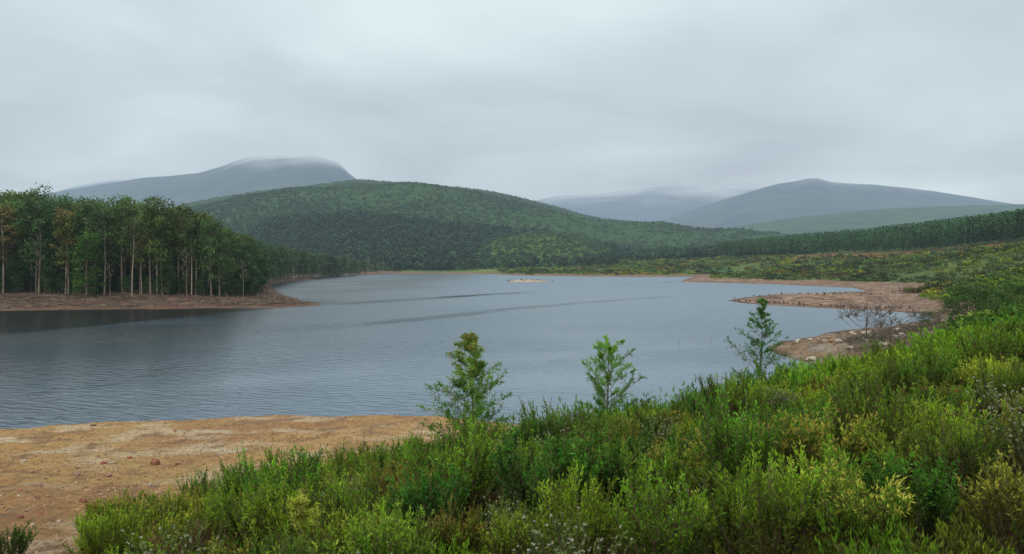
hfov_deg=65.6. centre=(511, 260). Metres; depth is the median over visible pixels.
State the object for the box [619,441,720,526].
bush
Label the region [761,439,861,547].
heath bush
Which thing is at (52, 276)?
acacia tree
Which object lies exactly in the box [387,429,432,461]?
heath bush
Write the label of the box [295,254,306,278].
forest tree
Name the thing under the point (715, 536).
heath bush
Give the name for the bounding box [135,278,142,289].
acacia tree
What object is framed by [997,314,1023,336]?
broadleaf bush
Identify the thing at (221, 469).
lone shrub
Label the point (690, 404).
broadleaf bush
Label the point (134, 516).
heath bush
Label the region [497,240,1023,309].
bank scrub
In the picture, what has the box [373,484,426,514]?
heath bush
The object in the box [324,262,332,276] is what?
forest tree
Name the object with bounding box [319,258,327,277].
forest tree
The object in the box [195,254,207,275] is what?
gum tree
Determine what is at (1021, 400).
heath bush
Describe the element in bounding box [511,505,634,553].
white flowering bush
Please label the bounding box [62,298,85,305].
driftwood log
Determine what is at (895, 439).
heath bush
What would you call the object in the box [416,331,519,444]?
gum sapling
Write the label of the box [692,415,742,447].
heath bush
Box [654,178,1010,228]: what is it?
mountain
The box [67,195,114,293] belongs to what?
gum tree
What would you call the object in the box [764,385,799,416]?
white flowering bush
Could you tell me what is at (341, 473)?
heath bush
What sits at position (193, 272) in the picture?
acacia tree
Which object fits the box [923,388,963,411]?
broadleaf bush
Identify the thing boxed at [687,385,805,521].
heath bush
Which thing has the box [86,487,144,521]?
heath bush
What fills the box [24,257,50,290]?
acacia tree
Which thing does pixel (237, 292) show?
acacia tree
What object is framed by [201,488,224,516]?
heath bush
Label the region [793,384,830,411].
heath bush
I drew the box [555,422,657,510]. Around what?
broadleaf bush
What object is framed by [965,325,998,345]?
heath bush
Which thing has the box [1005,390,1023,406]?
olive bush
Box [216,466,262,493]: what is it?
heath bush
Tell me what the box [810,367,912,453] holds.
heath bush
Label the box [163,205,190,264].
gum tree
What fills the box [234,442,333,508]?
heath bush
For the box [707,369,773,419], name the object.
heath bush
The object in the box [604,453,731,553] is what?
heath bush
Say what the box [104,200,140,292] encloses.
gum tree
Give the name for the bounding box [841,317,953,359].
dry brush
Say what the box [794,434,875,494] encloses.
heath bush
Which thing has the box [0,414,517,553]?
gravel
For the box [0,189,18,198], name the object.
gum tree
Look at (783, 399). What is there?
white flowering bush
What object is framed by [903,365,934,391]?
heath bush
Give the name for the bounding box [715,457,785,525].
heath bush
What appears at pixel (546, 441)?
broadleaf bush
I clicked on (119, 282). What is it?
acacia tree
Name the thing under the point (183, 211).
gum tree
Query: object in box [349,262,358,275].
forest tree
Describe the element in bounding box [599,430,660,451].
olive bush
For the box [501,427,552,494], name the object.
heath bush
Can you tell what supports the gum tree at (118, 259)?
on the ground
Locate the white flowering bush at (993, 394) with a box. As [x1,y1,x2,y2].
[965,372,1023,443]
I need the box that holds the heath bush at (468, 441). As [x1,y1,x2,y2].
[467,435,502,448]
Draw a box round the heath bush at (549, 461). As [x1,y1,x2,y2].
[504,445,569,508]
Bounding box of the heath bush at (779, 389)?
[756,378,801,417]
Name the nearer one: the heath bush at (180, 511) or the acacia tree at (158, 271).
the heath bush at (180, 511)
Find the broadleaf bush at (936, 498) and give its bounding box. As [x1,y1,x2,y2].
[848,447,968,543]
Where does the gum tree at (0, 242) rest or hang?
on the ground
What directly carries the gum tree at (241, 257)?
on the ground
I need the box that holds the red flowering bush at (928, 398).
[890,385,971,429]
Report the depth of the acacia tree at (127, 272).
282.61 m
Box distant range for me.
[57,181,120,191]
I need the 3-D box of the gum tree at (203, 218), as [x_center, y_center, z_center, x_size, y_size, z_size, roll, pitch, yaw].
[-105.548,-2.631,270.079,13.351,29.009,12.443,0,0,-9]
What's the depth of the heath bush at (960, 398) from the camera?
14.22 m
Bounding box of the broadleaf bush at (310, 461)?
[287,449,329,474]
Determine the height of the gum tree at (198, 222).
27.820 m
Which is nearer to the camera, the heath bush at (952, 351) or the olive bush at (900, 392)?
the olive bush at (900, 392)
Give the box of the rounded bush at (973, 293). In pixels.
[942,280,997,314]
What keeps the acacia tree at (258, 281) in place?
on the ground
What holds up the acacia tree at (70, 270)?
on the ground
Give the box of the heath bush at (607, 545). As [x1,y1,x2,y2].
[574,508,619,553]
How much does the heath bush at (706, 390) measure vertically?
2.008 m
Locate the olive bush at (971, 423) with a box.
[912,401,1003,454]
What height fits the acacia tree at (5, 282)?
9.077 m
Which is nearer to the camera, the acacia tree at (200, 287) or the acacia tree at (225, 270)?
the acacia tree at (200, 287)
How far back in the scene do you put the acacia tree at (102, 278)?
267.29 m
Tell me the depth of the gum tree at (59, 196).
346.10 m
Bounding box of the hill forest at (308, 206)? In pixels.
[175,178,779,265]
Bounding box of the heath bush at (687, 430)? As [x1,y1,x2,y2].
[667,410,713,440]
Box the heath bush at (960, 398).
[943,378,1002,429]
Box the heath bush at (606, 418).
[595,412,621,429]
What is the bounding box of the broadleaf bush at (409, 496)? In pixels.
[384,459,469,552]
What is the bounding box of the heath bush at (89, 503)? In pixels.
[82,486,129,513]
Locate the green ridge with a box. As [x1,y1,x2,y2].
[730,204,1023,234]
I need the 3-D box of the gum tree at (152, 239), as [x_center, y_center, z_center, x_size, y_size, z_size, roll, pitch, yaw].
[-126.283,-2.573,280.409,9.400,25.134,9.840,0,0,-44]
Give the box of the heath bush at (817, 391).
[796,383,825,398]
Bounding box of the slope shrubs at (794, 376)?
[62,304,1023,553]
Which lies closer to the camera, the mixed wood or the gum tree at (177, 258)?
the gum tree at (177, 258)
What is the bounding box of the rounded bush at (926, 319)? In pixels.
[916,310,939,325]
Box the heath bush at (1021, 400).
[1013,390,1023,407]
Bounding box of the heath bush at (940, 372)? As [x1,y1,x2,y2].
[882,340,969,398]
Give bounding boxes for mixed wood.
[595,236,817,259]
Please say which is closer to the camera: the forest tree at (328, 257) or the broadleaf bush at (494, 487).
the broadleaf bush at (494, 487)
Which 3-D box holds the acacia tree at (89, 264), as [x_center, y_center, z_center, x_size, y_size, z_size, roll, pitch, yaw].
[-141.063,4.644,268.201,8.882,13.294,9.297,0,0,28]
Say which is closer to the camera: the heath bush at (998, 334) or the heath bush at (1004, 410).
the heath bush at (1004, 410)
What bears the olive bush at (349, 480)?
on the ground
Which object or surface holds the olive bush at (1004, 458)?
on the ground
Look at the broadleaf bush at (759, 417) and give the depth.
14.00 m
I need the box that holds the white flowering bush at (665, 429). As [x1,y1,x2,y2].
[641,413,682,446]
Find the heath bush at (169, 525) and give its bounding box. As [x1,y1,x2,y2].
[123,510,193,553]
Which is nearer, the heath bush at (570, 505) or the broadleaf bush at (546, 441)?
the heath bush at (570, 505)
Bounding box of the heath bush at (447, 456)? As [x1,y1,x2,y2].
[437,437,504,500]
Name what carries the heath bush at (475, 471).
on the ground
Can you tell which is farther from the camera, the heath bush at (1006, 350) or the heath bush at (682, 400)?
the heath bush at (682, 400)
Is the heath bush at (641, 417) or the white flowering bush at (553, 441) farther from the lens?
the heath bush at (641, 417)
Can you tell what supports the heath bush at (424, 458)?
on the ground
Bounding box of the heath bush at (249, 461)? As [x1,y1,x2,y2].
[224,454,281,482]
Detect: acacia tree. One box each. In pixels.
[0,266,21,292]
[0,268,11,292]
[5,261,26,292]
[11,276,25,292]
[23,274,37,291]
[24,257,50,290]
[37,257,62,293]
[42,263,64,292]
[54,273,69,293]
[60,272,73,292]
[65,228,109,295]
[65,266,81,291]
[69,267,88,293]
[83,256,108,288]
[87,279,94,293]
[96,251,127,287]
[96,272,107,290]
[106,275,117,290]
[109,271,123,290]
[116,276,128,292]
[123,256,138,283]
[123,274,137,293]
[127,257,148,287]
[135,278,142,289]
[137,281,146,292]
[138,257,163,287]
[142,276,154,293]
[151,257,171,287]
[152,275,164,293]
[155,263,177,294]
[168,266,192,292]
[178,273,190,293]
[182,255,209,292]
[187,276,200,294]
[195,271,217,295]
[195,280,207,295]
[204,276,218,293]
[209,254,234,293]
[216,277,234,296]
[225,270,244,295]
[233,284,242,296]
[236,261,258,292]
[241,278,254,295]
[244,277,261,296]
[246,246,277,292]
[250,272,262,293]
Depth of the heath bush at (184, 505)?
20.28 m
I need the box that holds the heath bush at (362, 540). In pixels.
[308,499,442,553]
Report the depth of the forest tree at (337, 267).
683.70 m
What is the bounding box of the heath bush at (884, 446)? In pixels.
[858,415,984,497]
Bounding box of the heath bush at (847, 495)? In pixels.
[808,447,914,553]
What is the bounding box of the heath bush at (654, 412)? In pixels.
[621,404,666,423]
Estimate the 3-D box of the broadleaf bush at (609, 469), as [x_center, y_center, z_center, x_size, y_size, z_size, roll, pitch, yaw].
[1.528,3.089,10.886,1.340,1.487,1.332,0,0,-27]
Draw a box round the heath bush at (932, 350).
[913,336,966,386]
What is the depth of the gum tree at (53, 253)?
266.07 m
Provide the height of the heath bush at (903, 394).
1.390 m
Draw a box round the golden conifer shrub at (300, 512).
[279,488,333,553]
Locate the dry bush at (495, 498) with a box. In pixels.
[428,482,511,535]
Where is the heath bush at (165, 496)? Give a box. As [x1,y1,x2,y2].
[155,489,197,506]
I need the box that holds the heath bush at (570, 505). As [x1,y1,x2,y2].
[519,458,633,553]
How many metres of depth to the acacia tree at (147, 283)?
264.03 m
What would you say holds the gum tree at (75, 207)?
on the ground
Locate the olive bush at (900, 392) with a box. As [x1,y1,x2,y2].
[880,384,939,405]
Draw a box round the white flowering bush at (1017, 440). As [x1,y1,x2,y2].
[985,398,1023,480]
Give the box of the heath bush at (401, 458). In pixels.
[358,434,413,484]
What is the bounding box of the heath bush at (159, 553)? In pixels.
[104,540,173,553]
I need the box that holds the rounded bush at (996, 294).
[973,285,1010,310]
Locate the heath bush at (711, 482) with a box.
[678,442,721,497]
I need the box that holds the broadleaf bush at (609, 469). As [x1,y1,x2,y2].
[573,429,684,519]
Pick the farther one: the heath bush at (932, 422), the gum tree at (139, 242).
the gum tree at (139, 242)
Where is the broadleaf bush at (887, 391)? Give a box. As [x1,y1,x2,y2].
[819,373,931,459]
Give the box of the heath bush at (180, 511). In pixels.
[175,498,203,531]
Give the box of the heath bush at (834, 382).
[830,374,850,403]
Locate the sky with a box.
[0,0,1023,203]
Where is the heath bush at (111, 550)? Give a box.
[105,545,126,553]
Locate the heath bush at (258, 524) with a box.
[226,465,322,553]
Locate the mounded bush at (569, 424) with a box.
[516,394,595,448]
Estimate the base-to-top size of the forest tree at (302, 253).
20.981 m
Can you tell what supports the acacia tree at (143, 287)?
on the ground
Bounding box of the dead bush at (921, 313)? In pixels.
[902,303,944,330]
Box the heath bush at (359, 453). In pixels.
[334,443,372,465]
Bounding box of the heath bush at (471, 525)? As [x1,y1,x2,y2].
[421,492,488,553]
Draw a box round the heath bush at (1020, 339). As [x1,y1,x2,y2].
[996,321,1023,372]
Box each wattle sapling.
[576,335,647,416]
[723,297,790,384]
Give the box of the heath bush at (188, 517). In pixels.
[184,506,238,551]
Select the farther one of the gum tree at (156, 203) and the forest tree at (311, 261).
the forest tree at (311, 261)
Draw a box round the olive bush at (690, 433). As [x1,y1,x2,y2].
[683,423,702,441]
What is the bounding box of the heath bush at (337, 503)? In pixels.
[290,467,351,540]
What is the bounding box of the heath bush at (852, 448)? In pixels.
[771,393,888,494]
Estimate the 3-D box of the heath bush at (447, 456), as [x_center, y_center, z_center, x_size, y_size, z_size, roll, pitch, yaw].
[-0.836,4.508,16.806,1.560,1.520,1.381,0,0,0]
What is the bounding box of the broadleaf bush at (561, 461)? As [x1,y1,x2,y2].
[487,424,608,531]
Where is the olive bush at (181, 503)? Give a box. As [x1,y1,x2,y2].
[161,495,213,514]
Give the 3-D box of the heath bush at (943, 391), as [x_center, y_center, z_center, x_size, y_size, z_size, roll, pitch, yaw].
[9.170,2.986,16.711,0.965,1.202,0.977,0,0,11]
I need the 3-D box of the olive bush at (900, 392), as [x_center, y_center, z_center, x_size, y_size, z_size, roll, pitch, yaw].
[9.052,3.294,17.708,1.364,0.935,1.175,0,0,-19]
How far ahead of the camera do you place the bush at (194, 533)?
12.20 m
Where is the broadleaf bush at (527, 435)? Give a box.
[506,415,569,456]
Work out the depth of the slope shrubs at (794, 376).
9.46 m
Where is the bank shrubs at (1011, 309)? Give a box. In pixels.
[940,266,1023,340]
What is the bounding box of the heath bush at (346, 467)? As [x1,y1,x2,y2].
[332,457,362,478]
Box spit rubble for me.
[704,279,960,365]
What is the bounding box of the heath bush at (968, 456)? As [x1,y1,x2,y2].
[911,401,1013,514]
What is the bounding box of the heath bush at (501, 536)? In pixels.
[466,502,550,553]
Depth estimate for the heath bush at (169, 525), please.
12.78 m
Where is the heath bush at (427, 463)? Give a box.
[390,443,433,471]
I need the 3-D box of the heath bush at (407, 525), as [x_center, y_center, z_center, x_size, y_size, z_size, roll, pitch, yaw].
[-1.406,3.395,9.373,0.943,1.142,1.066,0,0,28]
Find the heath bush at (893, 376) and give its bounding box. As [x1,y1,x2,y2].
[873,359,905,393]
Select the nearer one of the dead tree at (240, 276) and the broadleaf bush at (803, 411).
the broadleaf bush at (803, 411)
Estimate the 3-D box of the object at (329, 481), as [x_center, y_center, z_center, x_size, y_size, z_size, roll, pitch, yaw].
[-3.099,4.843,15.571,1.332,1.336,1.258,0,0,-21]
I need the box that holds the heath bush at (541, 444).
[504,439,557,479]
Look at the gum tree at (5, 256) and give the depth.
276.83 m
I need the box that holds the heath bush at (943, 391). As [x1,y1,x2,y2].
[921,372,971,404]
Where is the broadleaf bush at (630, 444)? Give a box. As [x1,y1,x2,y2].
[625,424,707,480]
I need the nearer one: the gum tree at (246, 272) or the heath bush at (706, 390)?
the heath bush at (706, 390)
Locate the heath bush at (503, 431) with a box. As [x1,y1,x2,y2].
[498,422,520,442]
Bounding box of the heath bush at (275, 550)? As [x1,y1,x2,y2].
[266,539,358,553]
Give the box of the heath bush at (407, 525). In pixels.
[340,495,418,553]
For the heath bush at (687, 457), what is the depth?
11.24 m
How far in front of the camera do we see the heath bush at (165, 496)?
22.60 m
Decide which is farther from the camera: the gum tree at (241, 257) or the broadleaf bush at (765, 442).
the gum tree at (241, 257)
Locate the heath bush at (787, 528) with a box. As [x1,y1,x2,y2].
[683,439,825,553]
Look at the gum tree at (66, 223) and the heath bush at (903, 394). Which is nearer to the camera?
the heath bush at (903, 394)
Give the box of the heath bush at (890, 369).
[870,353,912,396]
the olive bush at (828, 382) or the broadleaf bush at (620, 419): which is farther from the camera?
the olive bush at (828, 382)
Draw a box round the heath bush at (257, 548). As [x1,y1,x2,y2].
[244,516,338,553]
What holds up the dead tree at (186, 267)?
on the ground
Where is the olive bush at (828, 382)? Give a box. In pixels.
[822,368,871,404]
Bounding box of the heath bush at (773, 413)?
[765,400,798,423]
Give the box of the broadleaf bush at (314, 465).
[282,456,334,477]
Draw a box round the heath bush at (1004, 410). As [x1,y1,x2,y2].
[997,396,1023,447]
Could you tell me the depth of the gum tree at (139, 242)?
264.15 m
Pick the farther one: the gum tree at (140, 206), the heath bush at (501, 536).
the gum tree at (140, 206)
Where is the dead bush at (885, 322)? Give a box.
[866,308,918,339]
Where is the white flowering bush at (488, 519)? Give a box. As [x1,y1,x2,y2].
[478,492,542,548]
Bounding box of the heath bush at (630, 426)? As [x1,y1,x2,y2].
[600,410,641,450]
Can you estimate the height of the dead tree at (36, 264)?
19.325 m
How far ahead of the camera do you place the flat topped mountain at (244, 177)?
4962.11 m
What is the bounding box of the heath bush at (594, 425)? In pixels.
[577,409,632,451]
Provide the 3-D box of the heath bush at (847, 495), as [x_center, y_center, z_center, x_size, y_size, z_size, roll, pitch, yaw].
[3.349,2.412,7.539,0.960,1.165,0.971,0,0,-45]
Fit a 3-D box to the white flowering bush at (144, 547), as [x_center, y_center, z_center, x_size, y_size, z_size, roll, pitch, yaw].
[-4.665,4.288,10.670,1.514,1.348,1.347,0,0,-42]
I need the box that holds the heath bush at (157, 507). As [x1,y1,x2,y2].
[122,492,184,537]
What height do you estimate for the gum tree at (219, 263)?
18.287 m
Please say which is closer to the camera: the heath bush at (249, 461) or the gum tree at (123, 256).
the heath bush at (249, 461)
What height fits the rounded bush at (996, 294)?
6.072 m
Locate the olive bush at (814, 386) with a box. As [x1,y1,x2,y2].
[797,373,831,396]
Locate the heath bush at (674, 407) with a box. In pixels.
[665,398,693,433]
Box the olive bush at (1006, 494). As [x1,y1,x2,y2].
[954,445,1023,553]
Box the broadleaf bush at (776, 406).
[772,400,811,413]
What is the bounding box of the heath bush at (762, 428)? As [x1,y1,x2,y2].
[747,416,810,469]
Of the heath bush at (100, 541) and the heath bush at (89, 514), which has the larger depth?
the heath bush at (89, 514)
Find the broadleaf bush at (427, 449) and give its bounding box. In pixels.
[397,437,451,472]
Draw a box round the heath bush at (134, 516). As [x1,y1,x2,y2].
[74,503,152,539]
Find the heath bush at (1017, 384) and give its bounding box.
[973,350,1023,410]
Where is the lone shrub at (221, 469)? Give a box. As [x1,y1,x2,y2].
[218,457,270,484]
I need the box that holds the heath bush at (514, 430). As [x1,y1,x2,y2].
[503,417,529,448]
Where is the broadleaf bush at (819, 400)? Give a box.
[783,392,834,430]
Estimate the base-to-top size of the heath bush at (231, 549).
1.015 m
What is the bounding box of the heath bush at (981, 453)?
[956,432,999,477]
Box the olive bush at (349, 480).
[323,466,373,488]
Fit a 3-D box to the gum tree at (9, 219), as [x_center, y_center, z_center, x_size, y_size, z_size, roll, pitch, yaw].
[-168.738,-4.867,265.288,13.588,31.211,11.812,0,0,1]
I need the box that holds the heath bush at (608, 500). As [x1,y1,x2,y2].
[527,461,618,525]
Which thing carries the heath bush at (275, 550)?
on the ground
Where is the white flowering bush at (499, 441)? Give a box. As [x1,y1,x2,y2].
[493,437,539,457]
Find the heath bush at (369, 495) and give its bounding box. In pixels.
[328,462,418,539]
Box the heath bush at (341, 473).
[316,460,358,493]
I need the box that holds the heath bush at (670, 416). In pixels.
[661,404,693,434]
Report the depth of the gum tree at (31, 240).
275.39 m
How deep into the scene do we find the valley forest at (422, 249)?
1104.33 m
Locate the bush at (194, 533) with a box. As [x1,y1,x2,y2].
[141,510,236,553]
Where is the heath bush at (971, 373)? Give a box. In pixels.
[953,353,1016,397]
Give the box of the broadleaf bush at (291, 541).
[249,534,327,553]
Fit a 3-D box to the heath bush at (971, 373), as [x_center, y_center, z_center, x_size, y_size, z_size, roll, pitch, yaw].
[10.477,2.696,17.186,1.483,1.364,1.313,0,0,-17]
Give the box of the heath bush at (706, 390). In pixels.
[694,374,738,412]
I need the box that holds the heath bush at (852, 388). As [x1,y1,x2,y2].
[842,366,897,395]
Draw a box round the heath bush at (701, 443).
[679,434,710,467]
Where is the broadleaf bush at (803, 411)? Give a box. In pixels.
[778,402,886,454]
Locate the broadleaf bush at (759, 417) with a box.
[694,411,771,448]
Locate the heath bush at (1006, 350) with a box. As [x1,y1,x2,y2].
[955,314,1023,367]
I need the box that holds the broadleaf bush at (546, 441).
[528,432,575,452]
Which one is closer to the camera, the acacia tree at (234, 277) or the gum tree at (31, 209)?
the gum tree at (31, 209)
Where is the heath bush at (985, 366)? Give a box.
[965,352,1013,380]
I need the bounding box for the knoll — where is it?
[420,233,609,268]
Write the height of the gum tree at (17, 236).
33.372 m
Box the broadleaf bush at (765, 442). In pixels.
[720,420,802,484]
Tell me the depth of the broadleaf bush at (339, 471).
20.87 m
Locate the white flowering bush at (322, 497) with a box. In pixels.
[308,474,367,534]
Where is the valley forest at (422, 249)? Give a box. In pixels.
[252,209,620,269]
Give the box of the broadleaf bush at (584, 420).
[556,413,601,429]
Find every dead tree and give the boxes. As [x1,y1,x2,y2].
[29,238,43,292]
[182,250,191,296]
[240,260,246,296]
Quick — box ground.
[0,236,1023,553]
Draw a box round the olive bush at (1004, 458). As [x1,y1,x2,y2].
[988,418,1022,469]
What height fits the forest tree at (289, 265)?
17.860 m
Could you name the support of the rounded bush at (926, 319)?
on the ground
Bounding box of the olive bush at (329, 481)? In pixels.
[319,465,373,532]
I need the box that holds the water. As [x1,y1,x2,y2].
[0,273,929,428]
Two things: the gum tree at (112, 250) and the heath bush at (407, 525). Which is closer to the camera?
the heath bush at (407, 525)
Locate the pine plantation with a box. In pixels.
[715,208,1023,255]
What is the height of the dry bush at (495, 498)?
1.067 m
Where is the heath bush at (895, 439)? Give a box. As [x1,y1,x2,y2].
[868,409,917,460]
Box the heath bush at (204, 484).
[170,466,215,498]
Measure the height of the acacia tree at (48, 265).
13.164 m
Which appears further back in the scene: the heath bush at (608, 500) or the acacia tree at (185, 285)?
the acacia tree at (185, 285)
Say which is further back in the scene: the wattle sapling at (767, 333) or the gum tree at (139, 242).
the gum tree at (139, 242)
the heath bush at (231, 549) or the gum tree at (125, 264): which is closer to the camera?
the heath bush at (231, 549)
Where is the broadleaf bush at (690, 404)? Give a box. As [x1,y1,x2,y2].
[682,391,743,426]
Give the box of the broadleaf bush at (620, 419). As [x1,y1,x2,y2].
[608,414,653,438]
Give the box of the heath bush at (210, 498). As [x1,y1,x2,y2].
[201,492,239,516]
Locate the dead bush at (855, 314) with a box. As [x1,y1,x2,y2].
[833,291,902,337]
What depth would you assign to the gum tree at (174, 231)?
281.00 m
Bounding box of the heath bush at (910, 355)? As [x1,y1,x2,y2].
[908,349,955,387]
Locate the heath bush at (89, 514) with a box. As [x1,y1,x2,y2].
[73,499,111,537]
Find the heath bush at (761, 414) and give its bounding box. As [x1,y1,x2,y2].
[738,403,770,426]
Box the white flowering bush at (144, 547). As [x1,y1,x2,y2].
[101,519,223,553]
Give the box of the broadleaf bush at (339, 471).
[309,461,362,492]
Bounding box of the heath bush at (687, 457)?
[632,426,709,491]
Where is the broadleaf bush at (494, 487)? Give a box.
[489,467,504,496]
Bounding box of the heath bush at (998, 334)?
[960,326,1010,366]
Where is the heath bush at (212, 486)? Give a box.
[198,477,217,502]
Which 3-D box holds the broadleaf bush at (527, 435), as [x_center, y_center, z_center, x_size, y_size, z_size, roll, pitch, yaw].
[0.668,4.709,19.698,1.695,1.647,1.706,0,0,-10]
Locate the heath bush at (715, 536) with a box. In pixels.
[688,487,763,553]
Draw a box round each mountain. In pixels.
[39,159,357,208]
[536,190,753,221]
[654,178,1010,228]
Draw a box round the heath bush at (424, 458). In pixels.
[422,446,446,469]
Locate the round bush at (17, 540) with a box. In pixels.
[0,518,38,553]
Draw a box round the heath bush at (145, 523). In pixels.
[114,505,194,549]
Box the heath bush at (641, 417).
[621,403,665,442]
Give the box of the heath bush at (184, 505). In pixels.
[159,480,206,525]
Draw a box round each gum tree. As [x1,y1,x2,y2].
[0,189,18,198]
[0,192,12,247]
[0,199,27,291]
[0,204,22,291]
[0,213,23,290]
[0,216,8,262]
[0,235,13,266]
[1,194,31,285]
[1,204,25,253]
[9,182,57,291]
[9,192,29,254]
[10,193,60,292]
[11,215,49,290]
[18,228,34,269]
[20,212,45,265]
[31,214,60,291]
[38,209,72,284]
[46,195,73,246]
[47,192,72,202]
[49,207,82,293]
[50,214,84,294]
[56,196,91,208]
[56,207,92,270]
[61,234,88,288]
[63,203,81,245]
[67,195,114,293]
[74,203,106,282]
[84,202,123,294]
[88,195,107,204]
[89,206,119,265]
[93,225,116,273]
[103,192,143,289]
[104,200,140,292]
[110,233,129,269]
[115,231,135,272]
[119,236,138,276]
[121,218,146,295]
[125,200,150,244]
[127,202,140,225]
[130,204,170,294]
[130,215,153,280]
[130,240,150,293]
[134,195,176,294]
[142,219,168,283]
[144,216,173,294]
[156,213,179,287]
[157,203,194,293]
[162,232,187,274]
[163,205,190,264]
[165,228,201,288]
[167,242,187,287]
[175,219,206,294]
[182,215,208,294]
[183,210,217,294]
[193,217,230,295]
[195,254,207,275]
[197,236,215,293]
[207,243,232,296]
[214,225,235,269]
[214,225,240,271]
[223,233,241,293]
[235,253,245,273]
[236,240,262,282]
[241,269,249,286]
[242,234,256,265]
[254,248,270,288]
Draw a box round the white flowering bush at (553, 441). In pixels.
[535,423,597,450]
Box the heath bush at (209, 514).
[182,475,260,553]
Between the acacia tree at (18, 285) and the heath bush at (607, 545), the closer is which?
the heath bush at (607, 545)
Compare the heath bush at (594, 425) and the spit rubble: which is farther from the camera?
the spit rubble
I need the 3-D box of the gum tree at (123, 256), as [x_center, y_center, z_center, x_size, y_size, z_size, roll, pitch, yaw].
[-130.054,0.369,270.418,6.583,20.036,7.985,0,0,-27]
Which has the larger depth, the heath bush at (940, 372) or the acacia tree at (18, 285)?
the acacia tree at (18, 285)
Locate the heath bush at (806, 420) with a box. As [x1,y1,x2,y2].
[774,400,852,462]
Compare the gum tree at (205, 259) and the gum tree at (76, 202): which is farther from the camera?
the gum tree at (76, 202)
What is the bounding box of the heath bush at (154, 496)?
[124,488,165,511]
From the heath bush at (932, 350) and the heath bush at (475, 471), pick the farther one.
the heath bush at (932, 350)
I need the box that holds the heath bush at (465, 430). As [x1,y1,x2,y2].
[454,413,500,447]
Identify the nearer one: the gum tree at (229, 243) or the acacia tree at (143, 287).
the acacia tree at (143, 287)
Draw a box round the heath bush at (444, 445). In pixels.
[433,426,464,454]
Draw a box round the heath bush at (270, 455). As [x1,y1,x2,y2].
[252,444,334,493]
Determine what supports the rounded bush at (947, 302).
on the ground
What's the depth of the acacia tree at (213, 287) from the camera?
270.52 m
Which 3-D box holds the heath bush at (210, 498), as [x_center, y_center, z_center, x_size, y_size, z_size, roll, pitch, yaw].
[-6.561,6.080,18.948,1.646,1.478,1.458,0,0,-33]
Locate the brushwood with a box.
[0,277,302,308]
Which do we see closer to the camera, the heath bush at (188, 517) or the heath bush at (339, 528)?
the heath bush at (339, 528)
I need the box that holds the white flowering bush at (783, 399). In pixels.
[766,389,807,411]
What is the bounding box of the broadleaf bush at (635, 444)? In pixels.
[615,434,665,456]
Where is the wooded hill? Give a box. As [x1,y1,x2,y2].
[177,180,800,259]
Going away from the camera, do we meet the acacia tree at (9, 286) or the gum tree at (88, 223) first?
the acacia tree at (9, 286)
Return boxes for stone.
[32,484,42,486]
[79,498,86,502]
[150,458,160,465]
[806,356,815,360]
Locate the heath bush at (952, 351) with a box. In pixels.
[935,341,967,365]
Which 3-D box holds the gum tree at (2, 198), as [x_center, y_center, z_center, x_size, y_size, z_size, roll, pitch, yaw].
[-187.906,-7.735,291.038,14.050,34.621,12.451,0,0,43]
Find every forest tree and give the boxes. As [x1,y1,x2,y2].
[220,232,246,256]
[252,238,275,268]
[261,242,278,276]
[269,247,285,283]
[272,244,296,282]
[274,245,291,281]
[286,248,301,280]
[287,255,293,280]
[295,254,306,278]
[297,250,308,272]
[300,257,309,278]
[301,258,312,278]
[305,253,318,273]
[308,258,317,277]
[312,254,322,277]
[316,259,327,276]
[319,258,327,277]
[323,253,338,276]
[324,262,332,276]
[329,256,340,275]
[330,256,341,276]
[337,256,348,275]
[342,257,350,272]
[348,258,356,271]
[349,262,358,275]
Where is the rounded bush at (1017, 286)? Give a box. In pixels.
[989,281,1023,305]
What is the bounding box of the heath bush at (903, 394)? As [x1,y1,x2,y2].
[873,385,922,407]
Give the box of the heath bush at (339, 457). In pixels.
[320,438,368,471]
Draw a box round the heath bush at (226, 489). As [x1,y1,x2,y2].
[211,451,291,514]
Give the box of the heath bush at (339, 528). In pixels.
[295,498,404,553]
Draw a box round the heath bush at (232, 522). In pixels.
[208,466,310,553]
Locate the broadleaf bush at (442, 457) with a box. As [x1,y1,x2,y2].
[430,444,463,474]
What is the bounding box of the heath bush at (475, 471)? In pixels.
[401,411,505,530]
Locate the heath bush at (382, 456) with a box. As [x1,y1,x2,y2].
[348,440,391,478]
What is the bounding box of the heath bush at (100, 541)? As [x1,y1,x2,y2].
[69,495,142,553]
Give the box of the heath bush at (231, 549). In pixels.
[206,532,262,553]
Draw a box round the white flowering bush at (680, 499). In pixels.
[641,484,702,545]
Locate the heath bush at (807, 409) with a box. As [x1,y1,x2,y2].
[791,402,832,420]
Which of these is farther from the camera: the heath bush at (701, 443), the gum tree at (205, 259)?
the gum tree at (205, 259)
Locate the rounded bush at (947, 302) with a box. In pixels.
[931,295,972,319]
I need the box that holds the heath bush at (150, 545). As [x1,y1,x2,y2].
[132,542,194,553]
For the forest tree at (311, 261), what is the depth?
614.76 m
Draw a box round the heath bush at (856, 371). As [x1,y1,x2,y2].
[835,354,895,399]
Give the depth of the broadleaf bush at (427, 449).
22.50 m
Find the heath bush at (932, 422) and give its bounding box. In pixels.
[903,385,980,460]
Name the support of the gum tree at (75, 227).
on the ground
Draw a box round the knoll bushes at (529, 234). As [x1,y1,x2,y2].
[454,231,623,268]
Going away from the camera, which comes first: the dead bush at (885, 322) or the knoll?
the dead bush at (885, 322)
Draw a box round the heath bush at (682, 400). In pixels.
[675,391,705,418]
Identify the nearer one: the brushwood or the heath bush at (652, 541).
the heath bush at (652, 541)

